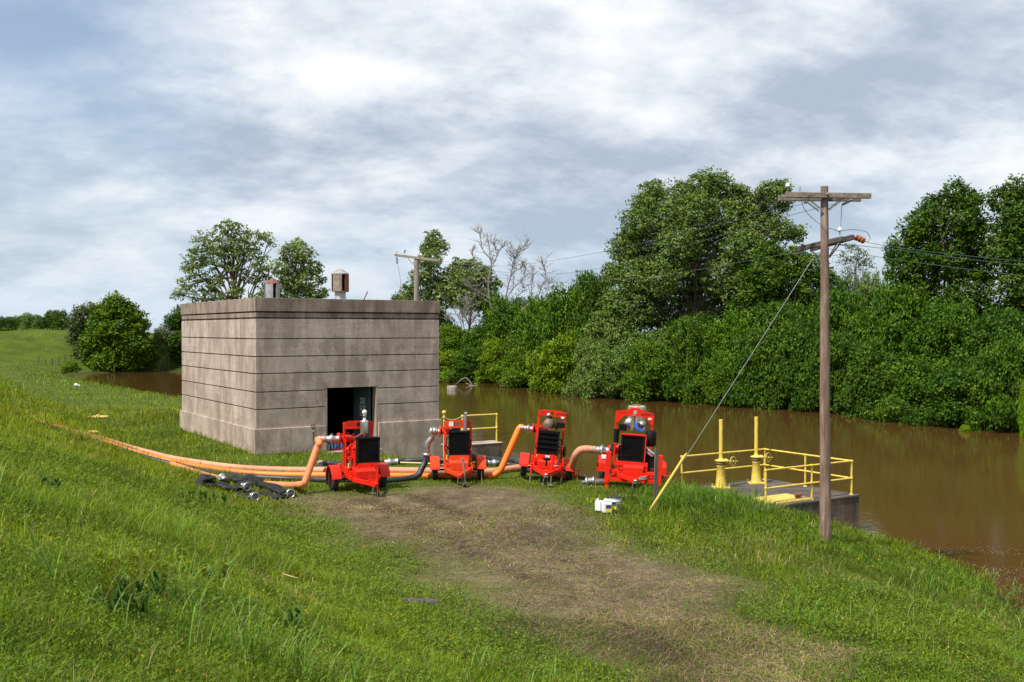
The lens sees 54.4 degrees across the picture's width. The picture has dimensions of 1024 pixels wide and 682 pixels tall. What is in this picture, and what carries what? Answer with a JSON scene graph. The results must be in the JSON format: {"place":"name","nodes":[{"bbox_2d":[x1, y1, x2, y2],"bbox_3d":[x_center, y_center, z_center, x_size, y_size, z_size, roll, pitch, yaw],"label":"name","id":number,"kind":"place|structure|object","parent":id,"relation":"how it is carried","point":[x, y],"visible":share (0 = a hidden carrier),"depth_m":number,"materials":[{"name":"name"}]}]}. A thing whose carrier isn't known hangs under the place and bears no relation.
{"place":"outdoors","nodes":[
{"label":"outdoors","id":0,"kind":"place"},
{"bbox_2d":[0,329,1023,681],"bbox_3d":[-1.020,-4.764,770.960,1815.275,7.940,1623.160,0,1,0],"label":"ground","id":1,"kind":"structure","parent":0,"point":[12,351],"depth_m":22.14,"materials":[{"name":"soil"}]},
{"bbox_2d":[0,316,17,330],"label":"distant tree","id":2,"kind":"object","parent":1,"relation":"on","point":[7,323],"visible":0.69,"depth_m":312.74,"materials":[{"name":"green plant"}]},
{"bbox_2d":[18,311,44,329],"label":"distant tree","id":3,"kind":"object","parent":1,"relation":"on","point":[28,320],"visible":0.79,"depth_m":298.85,"materials":[{"name":"green plant"}]},
{"bbox_2d":[27,473,62,489],"bbox_3d":[-7.432,2.233,15.768,0.501,0.317,0.729,1,1,39],"label":"leafy weed","id":4,"kind":"object","parent":1,"relation":"on","point":[45,478],"visible":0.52,"depth_m":15.82,"materials":[{"name":"green plant"}]},
{"bbox_2d":[50,309,69,329],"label":"distant tree","id":5,"kind":"object","parent":1,"relation":"on","point":[58,322],"visible":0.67,"depth_m":298.88,"materials":[{"name":"green plant"}]},
{"bbox_2d":[59,360,83,373],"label":"bush","id":6,"kind":"object","parent":1,"relation":"on","point":[69,367],"visible":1,"depth_m":112.58,"materials":[{"name":"green plant"}]},
{"bbox_2d":[61,301,97,362],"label":"bushy tree","id":7,"kind":"object","parent":1,"relation":"on","point":[79,314],"visible":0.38,"depth_m":158.67,"materials":[{"name":"green plant"}]},
{"bbox_2d":[72,290,161,371],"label":"bushy tree","id":8,"kind":"object","parent":1,"relation":"on","point":[117,326],"visible":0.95,"depth_m":151.62,"materials":[{"name":"green plant"}]},
{"bbox_2d":[88,548,158,618],"bbox_3d":[-3.408,2.103,8.620,0.594,0.659,0.673,0,1,6],"label":"dock weed","id":9,"kind":"object","parent":1,"relation":"on","point":[114,590],"visible":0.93,"depth_m":8.64,"materials":[{"name":"green plant"}]},
{"bbox_2d":[124,542,173,600],"bbox_3d":[-3.643,2.327,9.933,0.570,0.569,0.516,0,1,-4],"label":"dock weed","id":10,"kind":"object","parent":1,"relation":"on","point":[157,575],"visible":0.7,"depth_m":9.90,"materials":[{"name":"green plant"}]},
{"bbox_2d":[151,323,175,370],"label":"bush","id":11,"kind":"object","parent":1,"relation":"on","point":[158,365],"visible":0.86,"depth_m":155.07,"materials":[{"name":"green plant"}]},
{"bbox_2d":[154,304,182,366],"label":"bushy tree","id":12,"kind":"object","parent":1,"relation":"on","point":[176,351],"visible":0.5,"depth_m":156.25,"materials":[{"name":"green plant"}]},
{"bbox_2d":[58,425,338,488],"bbox_3d":[-10.809,3.735,33.579,12.430,1.826,2.414,0,1,29],"label":"discharge hose","id":13,"kind":"object","parent":1,"relation":"on","point":[318,445],"visible":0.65,"depth_m":30.36,"materials":[{"name":"rubber"}]},
{"bbox_2d":[180,488,226,504],"bbox_3d":[-7.603,3.707,23.760,1.559,0.320,1.468,0,1,30],"label":"leafy weed","id":14,"kind":"object","parent":1,"relation":"on","point":[214,495],"visible":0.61,"depth_m":23.88,"materials":[{"name":"green plant"}]},
{"bbox_2d":[194,474,215,486],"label":"flattened hose","id":15,"kind":"object","parent":1,"relation":"on","point":[201,478],"visible":0.91,"depth_m":30.10,"materials":[{"name":"black rubber"}]},
{"bbox_2d":[201,559,235,580],"bbox_3d":[-3.758,2.962,12.661,0.385,0.285,0.647,0,1,34],"label":"dock weed","id":16,"kind":"object","parent":1,"relation":"on","point":[224,567],"visible":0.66,"depth_m":12.68,"materials":[{"name":"green plant"}]},
{"bbox_2d":[169,217,278,302],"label":"spreading tree","id":17,"kind":"object","parent":1,"relation":"on","point":[233,269],"visible":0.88,"depth_m":151.42,"materials":[{"name":"green plant"}]},
{"bbox_2d":[208,481,250,490],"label":"flattened hose","id":18,"kind":"object","parent":1,"relation":"on","point":[246,486],"visible":0.95,"depth_m":30.13,"materials":[{"name":"black rubber"}]},
{"bbox_2d":[217,473,253,481],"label":"flattened hose","id":19,"kind":"object","parent":1,"relation":"on","point":[222,477],"visible":0.84,"depth_m":31.61,"materials":[{"name":"black rubber"}]},
{"bbox_2d":[50,427,439,482],"bbox_3d":[-8.867,3.745,33.770,13.070,1.831,2.635,0,1,6],"label":"discharge hose","id":20,"kind":"object","parent":1,"relation":"on","point":[433,432],"visible":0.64,"depth_m":32.88,"materials":[{"name":"orange rubber"}]},
{"bbox_2d":[228,488,289,500],"bbox_3d":[-7.696,4.512,29.836,1.231,0.265,2.513,-1,1,-39],"label":"flattened hose","id":21,"kind":"object","parent":1,"relation":"on","point":[255,494],"visible":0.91,"depth_m":29.47,"materials":[{"name":"black rubber"}]},
{"bbox_2d":[237,478,295,497],"bbox_3d":[-7.420,4.478,30.497,2.987,0.278,0.840,1,1,43],"label":"flattened hose","id":22,"kind":"object","parent":1,"relation":"on","point":[279,489],"visible":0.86,"depth_m":30.42,"materials":[{"name":"black rubber"}]},
{"bbox_2d":[276,604,304,631],"bbox_3d":[-2.407,3.069,10.956,0.307,0.302,0.324,0,1,7],"label":"leafy weed","id":23,"kind":"object","parent":1,"relation":"on","point":[293,616],"visible":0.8,"depth_m":10.96,"materials":[{"name":"green plant"}]},
{"bbox_2d":[265,236,330,298],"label":"round topped tree","id":24,"kind":"object","parent":1,"relation":"on","point":[291,279],"visible":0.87,"depth_m":149.07,"materials":[{"name":"green plant"}]},
{"bbox_2d":[74,424,532,478],"bbox_3d":[-7.263,3.701,34.969,16.258,1.908,3.082,0,1,6],"label":"discharge hose","id":25,"kind":"object","parent":1,"relation":"on","point":[498,471],"visible":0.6,"depth_m":33.15,"materials":[{"name":"rubber"}]},
{"bbox_2d":[180,268,441,457],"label":"concrete building","id":26,"kind":"structure","parent":1,"relation":"on","point":[270,371],"depth_m":42.80,"materials":[{"name":"beige concrete"}]},
{"bbox_2d":[354,387,370,436],"bbox_3d":[-6.582,3.257,43.660,1.150,2.550,0.075,1,1,43],"label":"door","id":27,"kind":"structure","parent":26,"relation":"in","point":[362,395],"depth_m":43.64,"materials":[{"name":"teal paint"}]},
{"bbox_2d":[43,421,608,478],"bbox_3d":[-6.384,3.663,35.355,19.719,2.004,4.781,0,1,6],"label":"discharge hose","id":28,"kind":"object","parent":1,"relation":"on","point":[600,450],"visible":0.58,"depth_m":34.63,"materials":[{"name":"rubber"}]},
{"bbox_2d":[317,460,352,476],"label":"suction hose","id":29,"kind":"object","parent":1,"relation":"on","point":[321,463],"visible":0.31,"depth_m":36.08,"materials":[{"name":"black rubber"}]},
{"bbox_2d":[325,410,389,496],"bbox_3d":[-4.566,3.372,30.443,1.828,2.473,3.076,0,0,-24],"label":"pump trailer","id":30,"kind":"object","parent":1,"relation":"on","point":[361,455],"visible":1,"depth_m":30.49,"materials":[{"name":"red metal"}]},
{"bbox_2d":[394,250,439,300],"bbox_3d":[-5.401,0.750,56.984,2.680,11.960,0.406,0,1,8],"label":"utility pole","id":31,"kind":"object","parent":1,"relation":"on","point":[416,277],"visible":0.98,"depth_m":56.84,"materials":[{"name":"grey wood"}]},
{"bbox_2d":[398,229,450,306],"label":"poplar tree","id":32,"kind":"object","parent":1,"relation":"on","point":[430,282],"visible":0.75,"depth_m":137.18,"materials":[{"name":"green plant"}]},
{"bbox_2d":[380,456,493,465],"bbox_3d":[-2.888,4.388,36.267,4.494,0.473,0.978,0,1,0],"label":"suction hose","id":33,"kind":"object","parent":1,"relation":"on","point":[389,461],"visible":0.45,"depth_m":36.35,"materials":[{"name":"black rubber"}]},
{"bbox_2d":[420,299,455,328],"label":"tree","id":34,"kind":"object","parent":1,"relation":"on","point":[441,320],"visible":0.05,"depth_m":140.47,"materials":[{"name":"green plant"}]},
{"bbox_2d":[437,322,468,354],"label":"tree","id":35,"kind":"object","parent":1,"relation":"on","point":[450,337],"visible":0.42,"depth_m":128.71,"materials":[{"name":"green plant"}]},
{"bbox_2d":[437,349,468,382],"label":"bush","id":36,"kind":"object","parent":1,"relation":"on","point":[446,358],"visible":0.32,"depth_m":124.43,"materials":[{"name":"green plant"}]},
{"bbox_2d":[430,412,485,486],"bbox_3d":[-1.745,3.467,32.394,1.828,2.254,3.076,0,1,-5],"label":"pump trailer","id":37,"kind":"object","parent":1,"relation":"on","point":[457,461],"visible":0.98,"depth_m":32.31,"materials":[{"name":"red metal"}]},
{"bbox_2d":[441,304,483,338],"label":"dead tree","id":38,"kind":"object","parent":1,"relation":"on","point":[462,313],"visible":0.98,"depth_m":131.09,"materials":[{"name":"grey plant"}]},
{"bbox_2d":[431,256,503,329],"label":"round tree","id":39,"kind":"object","parent":1,"relation":"on","point":[453,279],"visible":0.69,"depth_m":135.31,"materials":[{"name":"green plant"}]},
{"bbox_2d":[440,346,494,382],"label":"bush","id":40,"kind":"object","parent":1,"relation":"on","point":[468,361],"visible":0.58,"depth_m":121.63,"materials":[{"name":"green plant"}]},
{"bbox_2d":[457,291,480,323],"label":"dead tree","id":41,"kind":"object","parent":1,"relation":"on","point":[465,298],"visible":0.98,"depth_m":130.81,"materials":[{"name":"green plant"}]},
{"bbox_2d":[441,440,502,456],"bbox_3d":[-1.531,5.024,38.250,2.340,2.227,0.740,0,1,-31],"label":"headwall","id":42,"kind":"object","parent":1,"relation":"on","point":[490,448],"visible":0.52,"depth_m":38.23,"materials":[{"name":"concrete"}]},
{"bbox_2d":[461,413,497,441],"bbox_3d":[-1.240,3.365,38.174,1.595,1.145,0.100,0,1,-31],"label":"guard railing","id":43,"kind":"object","parent":42,"relation":"on","point":[496,427],"visible":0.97,"depth_m":38.27,"materials":[{"name":"metal"}]},
{"bbox_2d":[454,322,502,355],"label":"tree","id":44,"kind":"object","parent":1,"relation":"on","point":[473,337],"visible":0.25,"depth_m":125.64,"materials":[{"name":"green plant"}]},
{"bbox_2d":[461,224,509,310],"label":"dead tree","id":45,"kind":"object","parent":1,"relation":"on","point":[490,267],"visible":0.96,"depth_m":130.86,"materials":[{"name":"wood"}]},
{"bbox_2d":[0,437,975,680],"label":"wildflowers","id":46,"kind":"object","parent":1,"relation":"on","point":[405,619],"visible":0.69,"depth_m":13.56,"materials":[{"name":"yellow plant"}]},
{"bbox_2d":[473,337,511,383],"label":"bush","id":47,"kind":"object","parent":1,"relation":"on","point":[493,359],"visible":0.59,"depth_m":119.19,"materials":[{"name":"green plant"}]},
{"bbox_2d":[478,289,509,328],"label":"tree","id":48,"kind":"object","parent":1,"relation":"on","point":[484,313],"visible":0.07,"depth_m":133.03,"materials":[{"name":"green plant"}]},
{"bbox_2d":[477,296,525,355],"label":"tree","id":49,"kind":"object","parent":1,"relation":"on","point":[501,326],"visible":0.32,"depth_m":123.30,"materials":[{"name":"green plant"}]},
{"bbox_2d":[472,453,538,473],"bbox_3d":[-0.254,4.157,35.324,3.243,0.982,2.867,0,1,0],"label":"suction hose","id":50,"kind":"object","parent":1,"relation":"on","point":[511,460],"visible":0.25,"depth_m":36.18,"materials":[{"name":"black rubber"}]},
{"bbox_2d":[486,458,532,472],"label":"suction hose","id":51,"kind":"object","parent":1,"relation":"on","point":[493,462],"visible":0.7,"depth_m":35.46,"materials":[{"name":"rubber"}]},
{"bbox_2d":[0,327,1023,681],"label":"grass","id":52,"kind":"structure","parent":1,"relation":"on","point":[88,517],"depth_m":16.51,"materials":[{"name":"plant"}]},
{"bbox_2d":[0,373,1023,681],"bbox_3d":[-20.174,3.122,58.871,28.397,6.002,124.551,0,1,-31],"label":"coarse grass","id":53,"kind":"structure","parent":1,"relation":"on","point":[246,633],"depth_m":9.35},
{"bbox_2d":[496,236,534,301],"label":"dead tree","id":54,"kind":"object","parent":1,"relation":"on","point":[514,260],"visible":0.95,"depth_m":128.84,"materials":[{"name":"wood"}]},
{"bbox_2d":[498,339,536,387],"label":"bush","id":55,"kind":"object","parent":1,"relation":"on","point":[515,377],"visible":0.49,"depth_m":111.25,"materials":[{"name":"green plant"}]},
{"bbox_2d":[504,292,559,369],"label":"tree","id":56,"kind":"object","parent":1,"relation":"on","point":[526,331],"visible":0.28,"depth_m":113.00,"materials":[{"name":"green plant"}]},
{"bbox_2d":[518,253,570,313],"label":"dead tree","id":57,"kind":"object","parent":1,"relation":"on","point":[532,278],"visible":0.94,"depth_m":123.91,"materials":[{"name":"grey plant"}]},
{"bbox_2d":[519,409,574,486],"bbox_3d":[1.202,3.498,32.488,1.828,2.400,3.076,6,1,3],"label":"pump trailer","id":58,"kind":"object","parent":1,"relation":"on","point":[546,451],"visible":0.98,"depth_m":32.40,"materials":[{"name":"red metal"}]},
{"bbox_2d":[521,331,577,393],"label":"bush","id":59,"kind":"object","parent":1,"relation":"on","point":[549,366],"visible":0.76,"depth_m":101.79,"materials":[{"name":"green plant"}]},
{"bbox_2d":[533,282,582,345],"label":"tree","id":60,"kind":"object","parent":1,"relation":"on","point":[560,309],"visible":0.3,"depth_m":105.66,"materials":[{"name":"green plant"}]},
{"bbox_2d":[560,334,611,396],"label":"bush","id":61,"kind":"object","parent":1,"relation":"on","point":[585,353],"visible":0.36,"depth_m":96.80,"materials":[{"name":"green plant"}]},
{"bbox_2d":[567,269,615,368],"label":"tree","id":62,"kind":"object","parent":1,"relation":"on","point":[585,299],"visible":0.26,"depth_m":101.08,"materials":[{"name":"green plant"}]},
{"bbox_2d":[581,476,604,484],"bbox_3d":[2.588,4.468,31.668,0.780,0.322,0.304,0,1,-4],"label":"pipe fitting","id":63,"kind":"object","parent":1,"relation":"on","point":[586,481],"visible":0.91,"depth_m":31.59,"materials":[{"name":"metal"}]},
{"bbox_2d":[573,307,630,369],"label":"tree","id":64,"kind":"object","parent":1,"relation":"on","point":[607,337],"visible":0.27,"depth_m":97.92,"materials":[{"name":"green plant"}]},
{"bbox_2d":[601,498,611,512],"bbox_3d":[2.544,4.421,26.748,0.250,0.385,0.224,0,1,-12],"label":"jug","id":65,"kind":"object","parent":1,"relation":"on","point":[606,505],"visible":1,"depth_m":26.65,"materials":[{"name":"white plastic"}]},
{"bbox_2d":[578,340,643,399],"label":"bush","id":66,"kind":"object","parent":1,"relation":"on","point":[607,368],"visible":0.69,"depth_m":93.31,"materials":[{"name":"green plant"}]},
{"bbox_2d":[609,496,622,511],"bbox_3d":[2.803,4.413,27.001,0.328,0.395,0.322,0,1,-32],"label":"bucket","id":67,"kind":"object","parent":1,"relation":"on","point":[616,500],"visible":0.97,"depth_m":26.87,"materials":[{"name":"white plastic"}]},
{"bbox_2d":[596,408,670,491],"bbox_3d":[3.835,3.456,31.389,2.312,2.635,3.076,4,1,3],"label":"pump trailer","id":68,"kind":"object","parent":1,"relation":"on","point":[634,460],"visible":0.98,"depth_m":31.31,"materials":[{"name":"red metal"}]},
{"bbox_2d":[617,325,672,362],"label":"tree","id":69,"kind":"object","parent":1,"relation":"on","point":[660,335],"visible":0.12,"depth_m":95.88,"materials":[{"name":"green plant"}]},
{"bbox_2d":[608,338,683,402],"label":"bush","id":70,"kind":"object","parent":1,"relation":"on","point":[650,363],"visible":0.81,"depth_m":90.02,"materials":[{"name":"green plant"}]},
{"bbox_2d":[653,448,658,510],"bbox_3d":[3.895,3.926,26.948,0.105,2.041,0.090,1,0,-11],"label":"stake","id":71,"kind":"object","parent":1,"relation":"on","point":[656,469],"visible":0.75,"depth_m":26.90,"materials":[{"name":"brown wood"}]},
{"bbox_2d":[658,318,714,403],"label":"bush","id":72,"kind":"object","parent":1,"relation":"on","point":[687,356],"visible":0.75,"depth_m":87.98,"materials":[{"name":"green plant"}]},
{"bbox_2d":[661,308,718,360],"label":"tree","id":73,"kind":"object","parent":1,"relation":"on","point":[704,319],"visible":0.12,"depth_m":93.65,"materials":[{"name":"green plant"}]},
{"bbox_2d":[583,165,811,346],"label":"cottonwood tree","id":74,"kind":"object","parent":1,"relation":"on","point":[678,212],"visible":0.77,"depth_m":98.43,"materials":[{"name":"green plant"}]},
{"bbox_2d":[691,347,749,405],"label":"bush","id":75,"kind":"object","parent":1,"relation":"on","point":[715,377],"visible":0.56,"depth_m":85.47,"materials":[{"name":"green plant"}]},
{"bbox_2d":[703,306,757,361],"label":"tree","id":76,"kind":"object","parent":1,"relation":"on","point":[732,322],"visible":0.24,"depth_m":89.62,"materials":[{"name":"green plant"}]},
{"bbox_2d":[721,324,791,406],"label":"bush","id":77,"kind":"object","parent":1,"relation":"on","point":[749,377],"visible":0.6,"depth_m":83.08,"materials":[{"name":"green plant"}]},
{"bbox_2d":[747,296,811,344],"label":"tree","id":78,"kind":"object","parent":1,"relation":"on","point":[766,317],"visible":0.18,"depth_m":86.90,"materials":[{"name":"green plant"}]},
{"bbox_2d":[700,478,860,530],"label":"concrete platform","id":79,"kind":"structure","parent":1,"relation":"on","point":[845,506],"depth_m":31.62,"materials":[{"name":"grey concrete"}]},
{"bbox_2d":[711,419,737,488],"bbox_3d":[7.091,3.753,33.138,0.830,2.286,0.470,0,1,-8],"label":"valve stand","id":80,"kind":"object","parent":79,"relation":"on","point":[721,462],"visible":0.94,"depth_m":33.06,"materials":[{"name":"yellow paint"}]},
{"bbox_2d":[746,417,772,483],"bbox_3d":[8.513,3.742,34.138,0.830,2.286,0.470,0,1,-8],"label":"valve stand","id":81,"kind":"object","parent":79,"relation":"on","point":[756,458],"visible":0.97,"depth_m":34.06,"materials":[{"name":"yellow paint"}]},
{"bbox_2d":[680,448,853,503],"bbox_3d":[8.240,4.472,32.404,3.992,1.360,3.878,0,1,-32],"label":"guard railing","id":82,"kind":"object","parent":79,"relation":"on","point":[805,471],"visible":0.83,"depth_m":32.42,"materials":[{"name":"metal"}]},
{"bbox_2d":[723,238,840,322],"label":"dark tree","id":83,"kind":"object","parent":1,"relation":"on","point":[778,275],"visible":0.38,"depth_m":91.85,"materials":[{"name":"green plant"}]},
{"bbox_2d":[748,309,834,409],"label":"bush","id":84,"kind":"object","parent":1,"relation":"on","point":[789,354],"visible":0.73,"depth_m":81.13,"materials":[{"name":"green plant"}]},
{"bbox_2d":[778,183,870,541],"bbox_3d":[7.473,0.763,23.978,1.701,9.152,1.821,-1,1,-42],"label":"utility pole","id":85,"kind":"object","parent":1,"relation":"on","point":[824,196],"visible":1,"depth_m":23.86,"materials":[{"name":"brown wood"}]},
{"bbox_2d":[444,203,805,265],"bbox_3d":[2.415,-3.929,40.650,1.932,0.905,34.361,0,1,-19],"label":"overhead wire","id":86,"kind":"object","parent":85,"relation":"attached to","point":[658,239],"visible":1,"depth_m":32.90,"materials":[{"name":"metal"}]},
{"bbox_2d":[440,203,837,273],"bbox_3d":[2.507,-3.588,40.364,1.955,1.383,35.196,0,1,-20],"label":"overhead wire","id":87,"kind":"object","parent":85,"relation":"attached to","point":[675,248],"visible":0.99,"depth_m":31.91,"materials":[{"name":"metal"}]},
{"bbox_2d":[649,256,814,510],"bbox_3d":[5.522,1.334,25.578,4.544,6.860,0.080,0,1,35],"label":"guy wire","id":88,"kind":"object","parent":85,"relation":"attached to","point":[669,479],"visible":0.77,"depth_m":26.29,"materials":[{"name":"grey metal"},{"name":"yellow plastic"}]},
{"bbox_2d":[788,326,861,413],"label":"bush","id":89,"kind":"object","parent":1,"relation":"on","point":[840,350],"visible":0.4,"depth_m":77.89,"materials":[{"name":"green plant"}]},
{"bbox_2d":[798,282,865,372],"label":"tree","id":90,"kind":"object","parent":1,"relation":"on","point":[839,306],"visible":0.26,"depth_m":82.06,"materials":[{"name":"green plant"}]},
{"bbox_2d":[829,275,854,302],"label":"tree","id":91,"kind":"object","parent":1,"relation":"on","point":[842,282],"visible":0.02,"depth_m":90.84,"materials":[{"name":"green plant"}]},
{"bbox_2d":[833,243,882,294],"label":"slender tree","id":92,"kind":"object","parent":1,"relation":"on","point":[856,277],"visible":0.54,"depth_m":99.58,"materials":[{"name":"green plant"}]},
{"bbox_2d":[835,303,901,374],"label":"tree","id":93,"kind":"object","parent":1,"relation":"on","point":[859,325],"visible":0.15,"depth_m":79.24,"materials":[{"name":"green plant"}]},
{"bbox_2d":[853,267,886,313],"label":"tree","id":94,"kind":"object","parent":1,"relation":"on","point":[864,289],"visible":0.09,"depth_m":87.32,"materials":[{"name":"green plant"}]},
{"bbox_2d":[830,338,924,419],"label":"bush","id":95,"kind":"object","parent":1,"relation":"on","point":[865,388],"visible":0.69,"depth_m":73.75,"materials":[{"name":"green plant"}]},
{"bbox_2d":[861,278,951,362],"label":"tree","id":96,"kind":"object","parent":1,"relation":"on","point":[899,313],"visible":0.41,"depth_m":75.93,"materials":[{"name":"green plant"}]},
{"bbox_2d":[867,353,961,424],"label":"bush","id":97,"kind":"object","parent":1,"relation":"on","point":[907,390],"visible":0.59,"depth_m":69.73,"materials":[{"name":"green plant"}]},
{"bbox_2d":[896,296,985,372],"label":"tree","id":98,"kind":"object","parent":1,"relation":"on","point":[941,332],"visible":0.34,"depth_m":72.37,"materials":[{"name":"green plant"}]},
{"bbox_2d":[881,174,1004,322],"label":"tall tree","id":99,"kind":"object","parent":1,"relation":"on","point":[967,227],"visible":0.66,"depth_m":78.80,"materials":[{"name":"green plant"}]},
{"bbox_2d":[897,365,1011,430],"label":"bush","id":100,"kind":"object","parent":1,"relation":"on","point":[948,385],"visible":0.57,"depth_m":66.29,"materials":[{"name":"green plant"}]},
{"bbox_2d":[943,301,1023,369],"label":"tree","id":101,"kind":"object","parent":1,"relation":"on","point":[987,330],"visible":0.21,"depth_m":69.72,"materials":[{"name":"green plant"}]},
{"bbox_2d":[960,332,1023,430],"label":"bush","id":102,"kind":"object","parent":1,"relation":"on","point":[999,377],"visible":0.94,"depth_m":63.15,"materials":[{"name":"green plant"}]},
{"bbox_2d":[978,173,1023,318],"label":"tall tree","id":103,"kind":"object","parent":1,"relation":"on","point":[1011,219],"visible":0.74,"depth_m":73.76,"materials":[{"name":"green plant"}]},
{"bbox_2d":[990,308,1023,350],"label":"tree","id":104,"kind":"object","parent":1,"relation":"on","point":[1013,324],"visible":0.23,"depth_m":66.95,"materials":[{"name":"green plant"}]},
{"bbox_2d":[1017,381,1023,436],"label":"bush","id":105,"kind":"object","parent":1,"relation":"on","point":[1020,411],"visible":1,"depth_m":59.96,"materials":[{"name":"green plant"}]},
{"bbox_2d":[0,0,1023,332],"label":"sky","id":106,"kind":"structure","parent":0,"point":[355,130],"materials":[{"name":"grey"}]},
{"bbox_2d":[72,372,1023,611],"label":"water","id":107,"kind":"structure","parent":0,"point":[952,489],"depth_m":52.93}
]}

